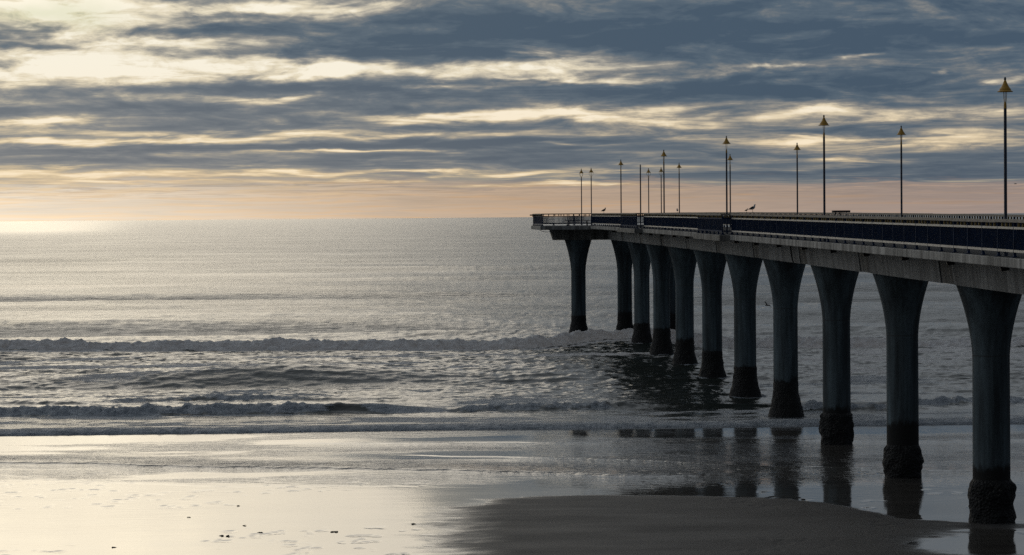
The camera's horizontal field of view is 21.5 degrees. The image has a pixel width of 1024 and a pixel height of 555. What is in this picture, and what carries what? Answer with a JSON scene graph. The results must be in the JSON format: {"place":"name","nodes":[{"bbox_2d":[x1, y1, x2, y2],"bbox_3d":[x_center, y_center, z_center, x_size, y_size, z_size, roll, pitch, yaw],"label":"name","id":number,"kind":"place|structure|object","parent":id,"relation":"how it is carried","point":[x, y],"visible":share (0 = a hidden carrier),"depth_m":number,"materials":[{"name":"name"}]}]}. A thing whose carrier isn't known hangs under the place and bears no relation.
{"place":"outdoors","nodes":[
{"label":"outdoors","id":0,"kind":"place"},
{"bbox_2d":[0,213,1023,434],"bbox_3d":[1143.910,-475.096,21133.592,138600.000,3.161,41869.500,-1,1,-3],"label":"sea","id":1,"kind":"structure","parent":0,"point":[216,326],"depth_m":223.99,"materials":[{"name":"grey liquid"}]},
{"bbox_2d":[0,423,1023,554],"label":"beach","id":2,"kind":"structure","parent":0,"point":[771,490],"depth_m":103.08,"materials":[{"name":"grey sand"}]},
{"bbox_2d":[531,225,1023,523],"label":"pier","id":3,"kind":"structure","parent":2,"relation":"on","point":[990,286],"depth_m":123.85,"materials":[{"name":"concrete"}]},
{"bbox_2d":[579,169,582,224],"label":"lamp post","id":4,"kind":"object","parent":3,"relation":"on","point":[581,194],"visible":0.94,"depth_m":244.65,"materials":[{"name":"black metal"}]},
{"bbox_2d":[532,213,643,225],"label":"railing","id":5,"kind":"object","parent":3,"relation":"on","point":[538,219],"visible":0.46,"depth_m":232.27,"materials":[{"name":"black metal"}]},
{"bbox_2d":[589,169,592,222],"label":"lamp post","id":6,"kind":"object","parent":3,"relation":"on","point":[591,194],"visible":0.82,"depth_m":240.18,"materials":[{"name":"black metal"}]},
{"bbox_2d":[591,213,626,227],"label":"railing","id":7,"kind":"object","parent":3,"relation":"on","point":[611,219],"visible":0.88,"depth_m":216.56,"materials":[{"name":"metal"}]},
{"bbox_2d":[619,160,622,212],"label":"lamp post","id":8,"kind":"object","parent":3,"relation":"on","point":[620,163],"visible":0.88,"depth_m":205.00,"materials":[{"name":"black metal"}]},
{"bbox_2d":[620,213,644,228],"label":"railing","id":9,"kind":"object","parent":3,"relation":"on","point":[628,219],"visible":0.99,"depth_m":189.57,"materials":[{"name":"metal"}]},
{"bbox_2d":[640,164,641,227],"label":"lamp post","id":10,"kind":"object","parent":3,"relation":"on","point":[640,191],"visible":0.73,"depth_m":189.15,"materials":[{"name":"black metal"}]},
{"bbox_2d":[646,168,650,212],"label":"lamp post","id":11,"kind":"object","parent":3,"relation":"on","point":[648,171],"visible":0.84,"depth_m":244.64,"materials":[{"name":"black metal"}]},
{"bbox_2d":[659,168,662,212],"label":"lamp post","id":12,"kind":"object","parent":3,"relation":"on","point":[661,170],"visible":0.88,"depth_m":240.17,"materials":[{"name":"black metal"}]},
{"bbox_2d":[661,150,665,229],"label":"lamp post","id":13,"kind":"object","parent":3,"relation":"on","point":[663,154],"visible":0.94,"depth_m":173.00,"materials":[{"name":"black metal"}]},
{"bbox_2d":[643,213,708,232],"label":"railing","id":14,"kind":"object","parent":3,"relation":"on","point":[683,221],"visible":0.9,"depth_m":166.12,"materials":[{"name":"metal"}]},
{"bbox_2d":[677,163,681,212],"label":"lamp post","id":15,"kind":"object","parent":3,"relation":"on","point":[678,166],"visible":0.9,"depth_m":219.85,"materials":[{"name":"black metal"}]},
{"bbox_2d":[697,213,734,234],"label":"railing","id":16,"kind":"object","parent":3,"relation":"on","point":[710,222],"visible":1,"depth_m":141.45,"materials":[{"name":"blue metal"}]},
{"bbox_2d":[723,136,729,233],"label":"lamp post","id":17,"kind":"object","parent":3,"relation":"on","point":[726,141],"visible":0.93,"depth_m":140.86,"materials":[{"name":"black metal"}]},
{"bbox_2d":[728,156,732,226],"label":"lamp post","id":18,"kind":"object","parent":3,"relation":"on","point":[729,158],"visible":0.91,"depth_m":188.19,"materials":[{"name":"black metal"}]},
{"bbox_2d":[794,143,800,214],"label":"lamp post","id":19,"kind":"object","parent":3,"relation":"on","point":[796,148],"visible":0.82,"depth_m":157.15,"materials":[{"name":"black metal"}]},
{"bbox_2d":[818,115,828,240],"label":"lamp post","id":20,"kind":"object","parent":3,"relation":"on","point":[824,123],"visible":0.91,"depth_m":109.24,"materials":[{"name":"black metal"}]},
{"bbox_2d":[673,212,1023,226],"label":"railing","id":21,"kind":"object","parent":3,"relation":"on","point":[907,215],"visible":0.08,"depth_m":126.09,"materials":[{"name":"metal"}]},
{"bbox_2d":[832,210,849,213],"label":"bait board","id":22,"kind":"object","parent":21,"relation":"on","point":[837,211],"visible":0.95,"depth_m":142.41,"materials":[{"name":"blue paint"}]},
{"bbox_2d":[730,214,1023,257],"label":"railing","id":23,"kind":"object","parent":3,"relation":"on","point":[998,238],"visible":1,"depth_m":92.69,"materials":[{"name":"metal"}]},
{"bbox_2d":[897,126,905,216],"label":"lamp post","id":24,"kind":"object","parent":3,"relation":"on","point":[901,132],"visible":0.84,"depth_m":125.17,"materials":[{"name":"black metal"}]},
{"bbox_2d":[997,77,1012,255],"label":"lamp post","id":25,"kind":"object","parent":3,"relation":"on","point":[1005,87],"visible":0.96,"depth_m":77.10,"materials":[{"name":"black metal"}]},
{"bbox_2d":[0,0,1023,220],"label":"sky","id":26,"kind":"structure","parent":0,"point":[111,110],"materials":[{"name":"grey"}]}
]}

